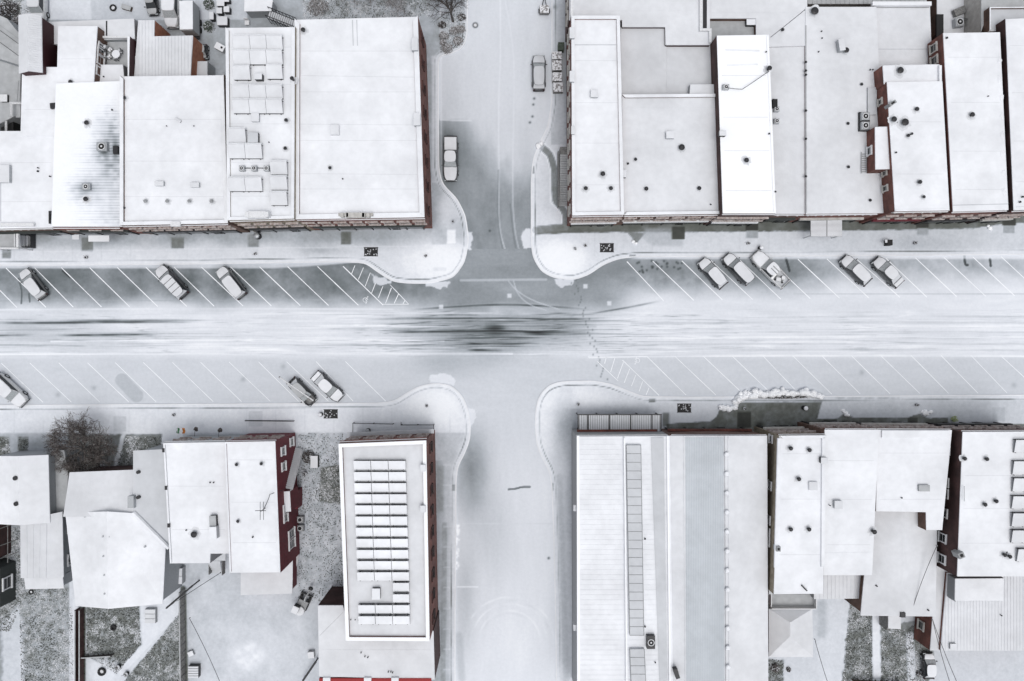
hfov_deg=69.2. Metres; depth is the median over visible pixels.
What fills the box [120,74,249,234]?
building
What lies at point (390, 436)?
window
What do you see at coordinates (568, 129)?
window
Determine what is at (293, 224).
window
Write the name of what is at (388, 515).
building
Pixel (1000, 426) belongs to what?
window
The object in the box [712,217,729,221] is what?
window
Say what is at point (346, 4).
frosted grass
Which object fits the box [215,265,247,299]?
parked car
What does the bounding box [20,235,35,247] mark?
steps
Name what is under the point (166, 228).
window
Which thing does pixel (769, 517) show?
window
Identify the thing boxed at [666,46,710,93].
building
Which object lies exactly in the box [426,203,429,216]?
window
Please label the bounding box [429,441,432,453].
window
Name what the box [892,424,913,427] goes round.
window
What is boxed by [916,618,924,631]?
window
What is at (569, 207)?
window
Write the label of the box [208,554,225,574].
back stair
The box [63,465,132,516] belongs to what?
house
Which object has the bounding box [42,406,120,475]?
bare tree
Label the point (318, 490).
frosted grass
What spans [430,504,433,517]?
window
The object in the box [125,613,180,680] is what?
frosted grass
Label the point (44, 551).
house
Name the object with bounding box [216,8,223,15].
pallet stack
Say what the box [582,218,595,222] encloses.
window
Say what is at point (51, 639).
frosted grass
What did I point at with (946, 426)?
window
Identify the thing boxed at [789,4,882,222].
building
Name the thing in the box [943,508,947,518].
window
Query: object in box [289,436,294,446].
window
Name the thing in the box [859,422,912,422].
shop window
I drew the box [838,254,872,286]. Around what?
parked car
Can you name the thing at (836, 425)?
window
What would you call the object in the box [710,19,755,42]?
building
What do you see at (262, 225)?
window
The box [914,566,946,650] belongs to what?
building
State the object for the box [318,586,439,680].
building
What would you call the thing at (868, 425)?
window
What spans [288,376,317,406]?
parked car
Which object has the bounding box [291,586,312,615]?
mini digger
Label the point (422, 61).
window
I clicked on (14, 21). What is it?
shrub
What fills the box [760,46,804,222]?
building
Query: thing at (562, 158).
side steps
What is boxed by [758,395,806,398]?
hedge
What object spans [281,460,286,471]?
window
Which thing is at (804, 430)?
window
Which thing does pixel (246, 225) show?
window
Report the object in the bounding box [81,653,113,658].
fence
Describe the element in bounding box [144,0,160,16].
parked car
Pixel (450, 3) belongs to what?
bare tree
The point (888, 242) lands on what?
parking box
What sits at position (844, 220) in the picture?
shop window
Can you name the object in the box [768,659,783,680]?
frosted grass
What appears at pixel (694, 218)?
window
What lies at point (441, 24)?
shrub
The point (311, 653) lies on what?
white block
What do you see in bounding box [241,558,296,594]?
lean to
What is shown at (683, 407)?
tree grate
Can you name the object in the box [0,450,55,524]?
house
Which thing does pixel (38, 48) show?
building
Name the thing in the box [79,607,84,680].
fence
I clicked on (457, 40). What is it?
shrub
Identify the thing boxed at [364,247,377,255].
tree grate
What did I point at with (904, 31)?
building
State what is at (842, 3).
building
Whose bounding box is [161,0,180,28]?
van
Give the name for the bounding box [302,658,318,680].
black pole
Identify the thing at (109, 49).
patio chair
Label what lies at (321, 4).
shrub
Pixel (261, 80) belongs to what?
building
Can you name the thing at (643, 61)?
building
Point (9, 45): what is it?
building
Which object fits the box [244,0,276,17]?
shed
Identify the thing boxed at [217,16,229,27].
pallet stack
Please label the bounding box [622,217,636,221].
window
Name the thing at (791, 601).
balcony
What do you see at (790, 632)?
shed
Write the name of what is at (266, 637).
sidewalk
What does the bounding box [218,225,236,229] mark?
window
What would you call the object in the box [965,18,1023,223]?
building
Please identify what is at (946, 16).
building
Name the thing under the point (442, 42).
shrub
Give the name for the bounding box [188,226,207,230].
window
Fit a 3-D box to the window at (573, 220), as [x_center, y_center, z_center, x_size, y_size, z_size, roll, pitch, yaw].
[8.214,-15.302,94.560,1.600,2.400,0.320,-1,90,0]
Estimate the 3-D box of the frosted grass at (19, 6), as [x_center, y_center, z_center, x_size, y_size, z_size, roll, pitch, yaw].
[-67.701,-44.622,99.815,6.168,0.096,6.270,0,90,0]
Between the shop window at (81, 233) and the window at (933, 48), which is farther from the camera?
the shop window at (81, 233)
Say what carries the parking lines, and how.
on the street at (500, 331)
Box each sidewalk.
[0,0,467,281]
[0,384,469,680]
[532,0,1023,278]
[536,382,1023,680]
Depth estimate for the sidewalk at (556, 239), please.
99.87 m
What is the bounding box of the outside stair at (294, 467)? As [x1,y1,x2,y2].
[286,448,302,490]
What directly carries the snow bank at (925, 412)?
on the sidewalk at (558, 408)
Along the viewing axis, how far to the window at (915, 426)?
93.41 m
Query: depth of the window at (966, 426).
93.74 m
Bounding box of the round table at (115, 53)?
[112,50,119,57]
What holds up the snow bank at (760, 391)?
on the sidewalk at (558, 408)
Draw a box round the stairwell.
[1,102,20,130]
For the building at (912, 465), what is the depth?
91.62 m
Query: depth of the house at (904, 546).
93.50 m
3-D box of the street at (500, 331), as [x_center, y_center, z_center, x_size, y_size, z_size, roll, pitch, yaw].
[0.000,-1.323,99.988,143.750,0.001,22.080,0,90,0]
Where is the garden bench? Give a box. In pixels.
[145,608,156,622]
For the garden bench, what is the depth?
99.20 m
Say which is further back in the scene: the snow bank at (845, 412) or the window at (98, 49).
the snow bank at (845, 412)
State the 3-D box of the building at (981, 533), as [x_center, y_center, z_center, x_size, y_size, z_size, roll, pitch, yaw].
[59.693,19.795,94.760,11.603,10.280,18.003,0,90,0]
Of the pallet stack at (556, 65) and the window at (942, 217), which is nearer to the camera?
the window at (942, 217)
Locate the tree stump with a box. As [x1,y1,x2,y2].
[110,624,116,630]
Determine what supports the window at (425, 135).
in the building at (362, 142)
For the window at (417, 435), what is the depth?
92.55 m
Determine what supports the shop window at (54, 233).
in the building at (26, 173)
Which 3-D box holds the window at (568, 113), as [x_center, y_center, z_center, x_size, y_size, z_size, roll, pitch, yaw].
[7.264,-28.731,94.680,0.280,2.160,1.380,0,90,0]
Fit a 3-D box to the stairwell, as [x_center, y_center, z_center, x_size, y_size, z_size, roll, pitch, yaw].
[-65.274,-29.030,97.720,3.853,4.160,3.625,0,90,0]
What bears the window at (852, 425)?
in the building at (851, 451)
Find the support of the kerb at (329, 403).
on the ground
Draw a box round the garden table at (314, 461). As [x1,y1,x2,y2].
[310,455,318,467]
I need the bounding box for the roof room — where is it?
[947,574,1003,601]
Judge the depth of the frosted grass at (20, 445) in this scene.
99.85 m
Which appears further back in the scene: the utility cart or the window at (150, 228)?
the utility cart
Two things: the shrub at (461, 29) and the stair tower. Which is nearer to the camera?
the stair tower
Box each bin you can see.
[178,566,185,583]
[253,232,261,238]
[558,42,563,52]
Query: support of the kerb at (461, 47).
on the ground
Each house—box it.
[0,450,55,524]
[0,557,15,606]
[20,511,71,577]
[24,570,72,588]
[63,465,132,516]
[66,511,182,608]
[128,444,168,549]
[845,511,936,617]
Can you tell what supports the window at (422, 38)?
in the building at (362, 142)
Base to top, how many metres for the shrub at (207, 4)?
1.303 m
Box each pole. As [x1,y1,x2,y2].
[166,580,199,608]
[278,376,313,400]
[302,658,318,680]
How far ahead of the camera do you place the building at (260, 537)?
91.58 m
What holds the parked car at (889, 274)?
on the street at (500, 331)
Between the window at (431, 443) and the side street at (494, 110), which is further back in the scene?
the side street at (494, 110)
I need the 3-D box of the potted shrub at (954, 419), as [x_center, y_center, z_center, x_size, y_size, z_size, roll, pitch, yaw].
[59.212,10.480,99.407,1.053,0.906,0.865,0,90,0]
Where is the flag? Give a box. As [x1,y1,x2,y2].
[176,426,184,433]
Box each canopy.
[72,235,109,241]
[576,413,661,430]
[803,220,841,238]
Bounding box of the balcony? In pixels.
[768,594,816,608]
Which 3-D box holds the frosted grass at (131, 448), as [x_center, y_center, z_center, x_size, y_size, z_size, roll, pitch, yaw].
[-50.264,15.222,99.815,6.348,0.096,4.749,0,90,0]
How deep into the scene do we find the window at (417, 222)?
94.24 m
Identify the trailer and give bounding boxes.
[179,1,201,38]
[538,0,549,14]
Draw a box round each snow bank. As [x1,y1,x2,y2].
[535,141,543,148]
[718,399,739,411]
[734,389,824,402]
[738,386,816,394]
[841,409,849,416]
[921,409,932,415]
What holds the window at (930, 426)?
in the building at (912, 465)
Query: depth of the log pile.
99.38 m
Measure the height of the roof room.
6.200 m
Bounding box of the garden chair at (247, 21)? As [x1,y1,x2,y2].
[243,18,249,25]
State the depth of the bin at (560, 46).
98.68 m
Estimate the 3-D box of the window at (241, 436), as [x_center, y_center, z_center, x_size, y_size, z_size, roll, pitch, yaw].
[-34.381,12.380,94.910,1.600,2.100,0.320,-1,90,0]
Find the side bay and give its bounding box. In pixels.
[284,486,301,511]
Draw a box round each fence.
[74,607,80,680]
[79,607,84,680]
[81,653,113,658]
[178,588,185,680]
[352,422,434,428]
[852,679,892,680]
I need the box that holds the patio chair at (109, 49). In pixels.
[105,45,112,51]
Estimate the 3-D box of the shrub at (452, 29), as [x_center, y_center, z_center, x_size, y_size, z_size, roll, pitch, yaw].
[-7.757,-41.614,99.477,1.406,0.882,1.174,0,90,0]
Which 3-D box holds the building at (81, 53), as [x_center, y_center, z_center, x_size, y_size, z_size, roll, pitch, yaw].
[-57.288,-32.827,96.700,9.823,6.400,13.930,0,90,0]
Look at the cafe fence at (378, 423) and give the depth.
98.97 m
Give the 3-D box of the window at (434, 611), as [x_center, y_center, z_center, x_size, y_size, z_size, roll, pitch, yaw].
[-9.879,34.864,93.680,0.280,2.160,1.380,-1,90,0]
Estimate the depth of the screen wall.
94.59 m
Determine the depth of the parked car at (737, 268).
98.51 m
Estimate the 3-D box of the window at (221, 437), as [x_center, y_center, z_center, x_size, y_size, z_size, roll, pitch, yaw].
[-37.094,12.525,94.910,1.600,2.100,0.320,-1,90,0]
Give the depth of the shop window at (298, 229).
98.67 m
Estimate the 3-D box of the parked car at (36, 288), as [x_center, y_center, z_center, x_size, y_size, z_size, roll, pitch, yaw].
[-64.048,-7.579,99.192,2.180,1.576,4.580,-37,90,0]
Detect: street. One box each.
[0,249,1023,412]
[439,0,550,248]
[456,413,555,680]
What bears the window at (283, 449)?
in the building at (260, 537)
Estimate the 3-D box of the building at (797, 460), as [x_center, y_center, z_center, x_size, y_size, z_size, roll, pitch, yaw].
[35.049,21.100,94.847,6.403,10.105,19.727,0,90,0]
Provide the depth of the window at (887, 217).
94.61 m
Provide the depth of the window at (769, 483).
93.03 m
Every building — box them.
[0,16,18,66]
[0,61,21,130]
[0,131,77,235]
[20,26,107,135]
[49,19,137,45]
[51,81,146,234]
[100,65,127,81]
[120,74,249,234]
[134,20,205,75]
[162,434,245,563]
[197,61,214,75]
[225,27,313,232]
[225,433,299,572]
[294,16,431,230]
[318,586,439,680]
[338,429,437,640]
[565,0,711,46]
[566,15,623,226]
[572,429,672,680]
[615,94,718,225]
[620,27,665,93]
[662,427,767,680]
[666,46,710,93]
[703,35,776,225]
[710,0,806,47]
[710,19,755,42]
[754,425,827,593]
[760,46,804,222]
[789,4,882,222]
[797,421,878,574]
[807,0,926,6]
[811,575,860,598]
[852,421,951,529]
[859,81,949,224]
[871,1,931,67]
[874,64,941,89]
[911,32,1007,224]
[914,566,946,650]
[925,422,1023,575]
[927,0,968,40]
[939,572,1023,650]
[964,0,1023,32]
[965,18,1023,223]
[981,7,1023,31]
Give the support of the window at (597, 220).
in the building at (595, 190)
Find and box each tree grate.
[324,409,337,417]
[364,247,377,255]
[600,243,613,251]
[677,403,691,412]
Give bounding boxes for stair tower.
[866,126,889,172]
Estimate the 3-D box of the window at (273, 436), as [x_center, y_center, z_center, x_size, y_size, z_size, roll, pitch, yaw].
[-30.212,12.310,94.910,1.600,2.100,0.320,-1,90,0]
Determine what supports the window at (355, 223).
in the building at (362, 142)
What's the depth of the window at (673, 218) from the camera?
94.61 m
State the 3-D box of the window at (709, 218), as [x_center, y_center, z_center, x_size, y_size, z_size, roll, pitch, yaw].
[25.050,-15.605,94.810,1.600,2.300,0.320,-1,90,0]
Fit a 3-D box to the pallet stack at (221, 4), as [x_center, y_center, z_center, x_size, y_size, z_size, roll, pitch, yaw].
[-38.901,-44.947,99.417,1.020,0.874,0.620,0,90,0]
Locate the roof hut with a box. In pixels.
[688,84,713,93]
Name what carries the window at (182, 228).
in the building at (173, 167)
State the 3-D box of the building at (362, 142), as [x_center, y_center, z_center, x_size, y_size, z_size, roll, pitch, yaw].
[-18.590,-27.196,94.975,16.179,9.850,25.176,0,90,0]
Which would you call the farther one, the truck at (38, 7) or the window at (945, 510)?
the truck at (38, 7)
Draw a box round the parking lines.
[0,256,1023,401]
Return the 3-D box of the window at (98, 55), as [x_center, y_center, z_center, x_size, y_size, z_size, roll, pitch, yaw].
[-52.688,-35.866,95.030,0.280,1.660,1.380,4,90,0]
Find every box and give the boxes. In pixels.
[187,649,194,656]
[214,42,225,53]
[884,240,892,245]
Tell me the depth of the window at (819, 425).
93.37 m
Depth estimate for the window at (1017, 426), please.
95.07 m
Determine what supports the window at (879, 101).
in the building at (914, 177)
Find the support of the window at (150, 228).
in the building at (173, 167)
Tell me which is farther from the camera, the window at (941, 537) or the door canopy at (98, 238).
the door canopy at (98, 238)
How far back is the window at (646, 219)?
95.48 m
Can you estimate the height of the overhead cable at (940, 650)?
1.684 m
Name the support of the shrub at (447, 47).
on the sidewalk at (441, 243)
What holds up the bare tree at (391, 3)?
on the sidewalk at (441, 243)
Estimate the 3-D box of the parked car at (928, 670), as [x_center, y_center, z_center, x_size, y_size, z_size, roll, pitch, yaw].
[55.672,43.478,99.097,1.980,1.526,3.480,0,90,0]
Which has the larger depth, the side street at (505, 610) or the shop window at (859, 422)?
the side street at (505, 610)
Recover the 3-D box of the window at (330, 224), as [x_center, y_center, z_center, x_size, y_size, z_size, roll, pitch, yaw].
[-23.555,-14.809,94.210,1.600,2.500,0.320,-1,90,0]
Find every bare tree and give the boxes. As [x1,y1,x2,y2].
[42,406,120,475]
[381,0,406,15]
[425,0,467,24]
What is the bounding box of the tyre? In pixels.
[109,4,115,10]
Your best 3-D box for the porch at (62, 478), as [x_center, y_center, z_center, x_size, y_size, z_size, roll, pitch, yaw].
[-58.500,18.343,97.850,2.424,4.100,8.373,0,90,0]
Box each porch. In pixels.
[0,234,32,250]
[0,524,18,562]
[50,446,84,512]
[879,616,900,629]
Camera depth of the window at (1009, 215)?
94.63 m
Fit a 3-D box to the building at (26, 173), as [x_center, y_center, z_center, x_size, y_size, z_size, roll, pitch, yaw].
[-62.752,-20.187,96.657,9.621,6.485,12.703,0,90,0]
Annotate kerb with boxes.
[0,0,468,283]
[0,383,470,680]
[531,0,1023,279]
[535,380,1023,680]
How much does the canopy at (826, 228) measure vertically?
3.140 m
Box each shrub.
[0,0,19,20]
[11,14,20,23]
[202,21,214,32]
[203,0,214,9]
[301,450,314,462]
[306,0,328,16]
[438,21,445,27]
[439,31,448,39]
[439,39,446,45]
[440,43,452,54]
[449,26,458,34]
[453,36,463,45]
[457,13,465,20]
[457,25,465,32]
[770,662,779,672]
[951,416,958,421]
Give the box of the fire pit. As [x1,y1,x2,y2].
[97,667,105,675]
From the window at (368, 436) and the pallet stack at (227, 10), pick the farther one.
the pallet stack at (227, 10)
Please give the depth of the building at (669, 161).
92.38 m
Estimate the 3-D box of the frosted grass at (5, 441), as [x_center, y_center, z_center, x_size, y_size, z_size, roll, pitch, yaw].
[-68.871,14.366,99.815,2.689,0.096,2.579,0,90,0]
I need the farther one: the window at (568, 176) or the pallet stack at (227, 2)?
the pallet stack at (227, 2)
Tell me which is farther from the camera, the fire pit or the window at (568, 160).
the fire pit
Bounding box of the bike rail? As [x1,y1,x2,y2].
[245,420,293,421]
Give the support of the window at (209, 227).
in the building at (173, 167)
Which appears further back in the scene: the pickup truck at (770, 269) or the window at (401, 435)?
the pickup truck at (770, 269)
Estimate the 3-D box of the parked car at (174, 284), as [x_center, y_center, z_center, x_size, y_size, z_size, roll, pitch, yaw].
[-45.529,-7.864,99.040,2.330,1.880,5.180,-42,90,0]
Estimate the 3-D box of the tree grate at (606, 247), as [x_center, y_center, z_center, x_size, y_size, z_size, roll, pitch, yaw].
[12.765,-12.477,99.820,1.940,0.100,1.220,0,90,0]
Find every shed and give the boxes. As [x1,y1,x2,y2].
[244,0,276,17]
[768,604,812,656]
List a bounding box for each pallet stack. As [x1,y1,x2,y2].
[209,12,215,21]
[216,0,230,4]
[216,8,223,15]
[217,1,226,8]
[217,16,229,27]
[224,6,231,14]
[552,51,561,59]
[552,60,561,72]
[552,72,561,82]
[553,82,562,93]
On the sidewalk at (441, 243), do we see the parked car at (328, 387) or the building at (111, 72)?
the building at (111, 72)
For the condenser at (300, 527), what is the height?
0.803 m
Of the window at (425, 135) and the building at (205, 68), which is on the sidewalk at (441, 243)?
the building at (205, 68)
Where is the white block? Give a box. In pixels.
[308,650,314,658]
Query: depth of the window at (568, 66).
95.22 m
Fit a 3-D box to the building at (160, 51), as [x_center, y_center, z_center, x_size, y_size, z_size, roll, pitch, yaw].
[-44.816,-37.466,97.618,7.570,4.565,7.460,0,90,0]
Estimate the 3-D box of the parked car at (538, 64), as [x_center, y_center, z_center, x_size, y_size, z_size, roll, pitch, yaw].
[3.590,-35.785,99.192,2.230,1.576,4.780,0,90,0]
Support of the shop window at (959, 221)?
in the building at (973, 95)
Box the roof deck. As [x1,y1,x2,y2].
[103,36,127,67]
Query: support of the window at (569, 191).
in the building at (595, 190)
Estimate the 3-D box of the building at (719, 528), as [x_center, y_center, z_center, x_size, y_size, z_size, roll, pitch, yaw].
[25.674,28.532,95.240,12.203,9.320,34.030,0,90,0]
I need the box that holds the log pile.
[121,4,132,11]
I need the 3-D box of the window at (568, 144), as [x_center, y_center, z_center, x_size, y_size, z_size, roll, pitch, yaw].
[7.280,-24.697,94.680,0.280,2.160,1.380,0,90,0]
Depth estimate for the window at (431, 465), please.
94.40 m
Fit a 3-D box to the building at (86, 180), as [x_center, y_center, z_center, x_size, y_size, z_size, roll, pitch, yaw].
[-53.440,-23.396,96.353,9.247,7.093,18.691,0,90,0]
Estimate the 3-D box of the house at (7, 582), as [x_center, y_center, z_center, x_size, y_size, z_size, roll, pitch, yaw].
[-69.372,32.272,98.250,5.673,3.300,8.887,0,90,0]
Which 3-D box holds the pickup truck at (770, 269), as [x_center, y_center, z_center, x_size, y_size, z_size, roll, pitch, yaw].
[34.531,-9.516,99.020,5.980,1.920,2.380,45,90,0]
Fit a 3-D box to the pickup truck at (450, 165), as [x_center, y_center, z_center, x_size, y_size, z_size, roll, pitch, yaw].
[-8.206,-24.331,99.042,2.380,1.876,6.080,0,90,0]
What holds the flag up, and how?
attached to the building at (195, 489)
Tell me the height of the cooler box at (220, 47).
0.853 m
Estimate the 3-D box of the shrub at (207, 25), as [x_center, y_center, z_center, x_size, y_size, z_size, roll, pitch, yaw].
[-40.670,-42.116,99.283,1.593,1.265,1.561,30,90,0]
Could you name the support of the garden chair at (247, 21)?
on the sidewalk at (441, 243)
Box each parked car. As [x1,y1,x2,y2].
[0,373,29,407]
[19,267,49,300]
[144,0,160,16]
[154,263,189,299]
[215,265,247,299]
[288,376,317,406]
[310,370,344,402]
[531,55,546,91]
[697,256,727,289]
[721,252,754,285]
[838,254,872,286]
[870,255,904,288]
[920,652,937,678]
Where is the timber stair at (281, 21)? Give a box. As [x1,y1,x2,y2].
[265,6,296,26]
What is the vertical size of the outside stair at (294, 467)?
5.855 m
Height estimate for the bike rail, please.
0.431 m
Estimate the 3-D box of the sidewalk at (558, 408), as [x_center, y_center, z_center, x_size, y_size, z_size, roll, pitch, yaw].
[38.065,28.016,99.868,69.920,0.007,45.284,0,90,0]
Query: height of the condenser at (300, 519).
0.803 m
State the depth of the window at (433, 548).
94.17 m
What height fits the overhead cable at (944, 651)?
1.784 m
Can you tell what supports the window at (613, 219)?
in the building at (595, 190)
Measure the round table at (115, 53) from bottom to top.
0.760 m
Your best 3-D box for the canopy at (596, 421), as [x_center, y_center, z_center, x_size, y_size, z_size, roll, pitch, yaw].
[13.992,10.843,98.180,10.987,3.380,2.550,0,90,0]
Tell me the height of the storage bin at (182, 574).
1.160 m
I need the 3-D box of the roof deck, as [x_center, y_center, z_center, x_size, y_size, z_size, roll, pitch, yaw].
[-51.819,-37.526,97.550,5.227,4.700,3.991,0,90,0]
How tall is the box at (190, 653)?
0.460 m
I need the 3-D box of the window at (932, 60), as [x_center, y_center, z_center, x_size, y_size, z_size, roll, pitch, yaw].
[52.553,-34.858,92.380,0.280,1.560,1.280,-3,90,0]
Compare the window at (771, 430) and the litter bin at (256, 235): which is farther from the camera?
the litter bin at (256, 235)
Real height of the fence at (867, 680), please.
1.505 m
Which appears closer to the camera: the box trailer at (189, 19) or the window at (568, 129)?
the window at (568, 129)
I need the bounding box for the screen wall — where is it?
[127,36,136,75]
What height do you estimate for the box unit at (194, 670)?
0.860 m
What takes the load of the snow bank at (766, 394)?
on the sidewalk at (558, 408)
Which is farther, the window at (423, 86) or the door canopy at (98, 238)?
the door canopy at (98, 238)
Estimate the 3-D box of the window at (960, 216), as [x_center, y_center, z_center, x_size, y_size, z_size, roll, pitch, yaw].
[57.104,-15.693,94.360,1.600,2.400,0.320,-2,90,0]
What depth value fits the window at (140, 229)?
94.06 m
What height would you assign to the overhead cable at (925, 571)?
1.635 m
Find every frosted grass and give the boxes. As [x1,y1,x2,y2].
[0,0,28,24]
[0,438,9,454]
[0,527,24,631]
[18,439,28,450]
[19,587,73,680]
[68,436,111,467]
[86,606,140,673]
[116,436,161,465]
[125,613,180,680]
[295,433,342,601]
[303,0,430,19]
[319,465,340,501]
[440,0,465,51]
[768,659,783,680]
[843,604,872,680]
[881,624,931,680]
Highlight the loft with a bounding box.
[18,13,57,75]
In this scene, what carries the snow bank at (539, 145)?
on the sidewalk at (556, 239)
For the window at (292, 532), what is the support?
in the building at (260, 537)
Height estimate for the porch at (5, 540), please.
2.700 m
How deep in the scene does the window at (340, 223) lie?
94.08 m
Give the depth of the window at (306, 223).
93.38 m
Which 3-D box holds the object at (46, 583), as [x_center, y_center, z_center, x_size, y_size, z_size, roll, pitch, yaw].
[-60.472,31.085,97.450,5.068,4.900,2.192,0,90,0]
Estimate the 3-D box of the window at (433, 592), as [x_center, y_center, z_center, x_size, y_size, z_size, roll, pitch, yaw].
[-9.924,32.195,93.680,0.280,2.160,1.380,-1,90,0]
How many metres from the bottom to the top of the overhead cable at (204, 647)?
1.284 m
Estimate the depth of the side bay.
95.20 m
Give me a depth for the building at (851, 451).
91.10 m
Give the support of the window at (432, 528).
in the building at (388, 515)
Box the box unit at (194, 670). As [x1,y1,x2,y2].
[188,664,200,677]
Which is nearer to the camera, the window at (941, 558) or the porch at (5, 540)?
the window at (941, 558)
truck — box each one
[27,0,49,19]
[441,136,458,181]
[750,250,790,288]
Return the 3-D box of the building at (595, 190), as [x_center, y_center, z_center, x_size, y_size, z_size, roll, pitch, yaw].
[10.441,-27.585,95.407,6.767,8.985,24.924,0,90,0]
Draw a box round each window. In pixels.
[2,574,12,591]
[20,233,68,235]
[81,233,132,233]
[96,53,105,64]
[97,43,105,57]
[98,41,106,51]
[129,227,148,231]
[144,227,163,230]
[154,231,237,233]
[158,227,178,230]
[173,226,192,230]
[173,437,191,440]
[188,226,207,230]
[193,437,211,440]
[203,226,221,229]
[212,436,230,439]
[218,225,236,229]
[234,435,251,438]
[238,223,256,227]
[250,435,267,438]
[254,223,272,227]
[258,229,307,231]
[267,435,283,438]
[269,222,287,227]
[280,445,286,456]
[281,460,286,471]
[283,512,288,523]
[285,222,303,226]
[288,526,295,540]
[288,536,295,550]
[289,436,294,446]
[302,222,319,226]
[318,222,334,225]
[322,227,422,229]
[333,221,349,225]
[346,436,362,439]
[349,221,365,225]
[363,435,378,439]
[365,221,380,225]
[380,434,395,438]
[381,221,396,225]
[397,220,411,224]
[397,434,411,437]
[412,220,426,224]
[414,433,428,437]
[420,30,424,47]
[421,55,424,71]
[422,80,425,95]
[423,105,426,120]
[424,129,427,144]
[425,154,428,168]
[425,179,429,192]
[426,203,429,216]
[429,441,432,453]
[430,462,432,474]
[430,483,433,496]
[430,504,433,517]
[431,524,433,538]
[431,545,434,560]
[431,566,434,581]
[432,587,434,603]
[432,608,435,624]
[567,44,569,60]
[567,60,569,75]
[567,92,569,107]
[567,108,569,122]
[567,124,569,138]
[567,140,569,153]
[567,156,570,169]
[567,172,570,185]
[568,188,570,200]
[568,204,570,216]
[570,218,583,222]
[572,224,611,225]
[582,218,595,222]
[594,217,608,222]
[607,217,621,221]
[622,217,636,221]
[624,222,701,224]
[637,217,652,221]
[653,217,668,220]
[668,217,684,220]
[668,428,742,428]
[684,216,700,220]
[700,216,715,220]
[710,224,750,224]
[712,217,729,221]
[725,217,742,221]
[737,217,755,221]
[750,217,768,221]
[767,429,785,432]
[767,479,771,490]
[768,434,772,443]
[768,515,770,525]
[781,428,800,432]
[796,428,815,432]
[797,220,853,221]
[814,424,832,427]
[830,424,849,427]
[847,424,866,427]
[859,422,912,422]
[864,424,884,427]
[866,145,872,156]
[866,221,910,223]
[876,97,882,106]
[877,215,898,219]
[878,424,898,427]
[881,170,887,177]
[881,184,888,193]
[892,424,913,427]
[894,215,916,219]
[907,424,928,427]
[912,214,934,218]
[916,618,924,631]
[920,221,963,223]
[921,425,942,427]
[929,41,937,55]
[929,53,938,63]
[932,215,954,219]
[937,530,946,544]
[937,551,945,565]
[942,425,964,428]
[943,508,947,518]
[945,489,948,499]
[949,214,972,219]
[958,425,981,428]
[967,214,990,218]
[974,425,998,428]
[985,214,1007,219]
[991,425,1015,428]
[997,214,1020,218]
[1007,213,1023,218]
[1007,425,1023,428]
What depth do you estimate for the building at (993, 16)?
91.98 m
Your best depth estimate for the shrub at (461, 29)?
99.39 m
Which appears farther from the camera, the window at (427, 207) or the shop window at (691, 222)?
the shop window at (691, 222)
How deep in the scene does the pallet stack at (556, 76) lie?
98.88 m
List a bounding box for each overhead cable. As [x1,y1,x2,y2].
[189,617,219,680]
[914,545,937,603]
[931,619,949,680]
[933,621,955,679]
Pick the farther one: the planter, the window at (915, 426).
the planter
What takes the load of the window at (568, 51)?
in the building at (595, 190)
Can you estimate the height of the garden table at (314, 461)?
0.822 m
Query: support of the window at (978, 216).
in the building at (973, 95)
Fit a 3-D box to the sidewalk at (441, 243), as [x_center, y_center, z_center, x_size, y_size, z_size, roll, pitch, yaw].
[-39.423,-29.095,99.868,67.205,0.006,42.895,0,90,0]
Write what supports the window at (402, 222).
in the building at (362, 142)
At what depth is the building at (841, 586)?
95.40 m
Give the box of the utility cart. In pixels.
[202,44,209,59]
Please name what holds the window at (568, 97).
in the building at (595, 190)
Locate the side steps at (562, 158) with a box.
[557,147,567,207]
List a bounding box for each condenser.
[297,516,304,522]
[297,524,304,530]
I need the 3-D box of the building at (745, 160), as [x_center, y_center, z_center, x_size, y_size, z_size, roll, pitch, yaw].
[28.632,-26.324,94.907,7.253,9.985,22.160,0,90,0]
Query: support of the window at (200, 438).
in the building at (195, 489)
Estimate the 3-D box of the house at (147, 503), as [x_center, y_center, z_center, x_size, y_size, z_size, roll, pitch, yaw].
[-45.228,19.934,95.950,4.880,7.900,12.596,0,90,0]
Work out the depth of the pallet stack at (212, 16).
98.99 m
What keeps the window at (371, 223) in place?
in the building at (362, 142)
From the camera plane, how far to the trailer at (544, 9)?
99.05 m
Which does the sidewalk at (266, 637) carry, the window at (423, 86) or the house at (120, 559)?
the house at (120, 559)
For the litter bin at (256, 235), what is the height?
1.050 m
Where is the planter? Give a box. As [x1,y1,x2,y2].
[114,664,120,669]
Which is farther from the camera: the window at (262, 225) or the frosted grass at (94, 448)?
the frosted grass at (94, 448)
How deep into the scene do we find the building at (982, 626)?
95.40 m
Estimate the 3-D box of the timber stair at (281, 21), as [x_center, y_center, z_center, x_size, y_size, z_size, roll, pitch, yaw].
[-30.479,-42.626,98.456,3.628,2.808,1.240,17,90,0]
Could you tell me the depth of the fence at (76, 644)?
99.00 m
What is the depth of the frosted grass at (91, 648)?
99.84 m
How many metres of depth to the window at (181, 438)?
94.86 m
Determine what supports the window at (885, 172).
in the building at (914, 177)
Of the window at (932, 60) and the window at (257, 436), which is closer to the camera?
the window at (932, 60)
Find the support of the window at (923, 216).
in the building at (914, 177)
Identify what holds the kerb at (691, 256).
on the ground
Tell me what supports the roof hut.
on the building at (686, 67)

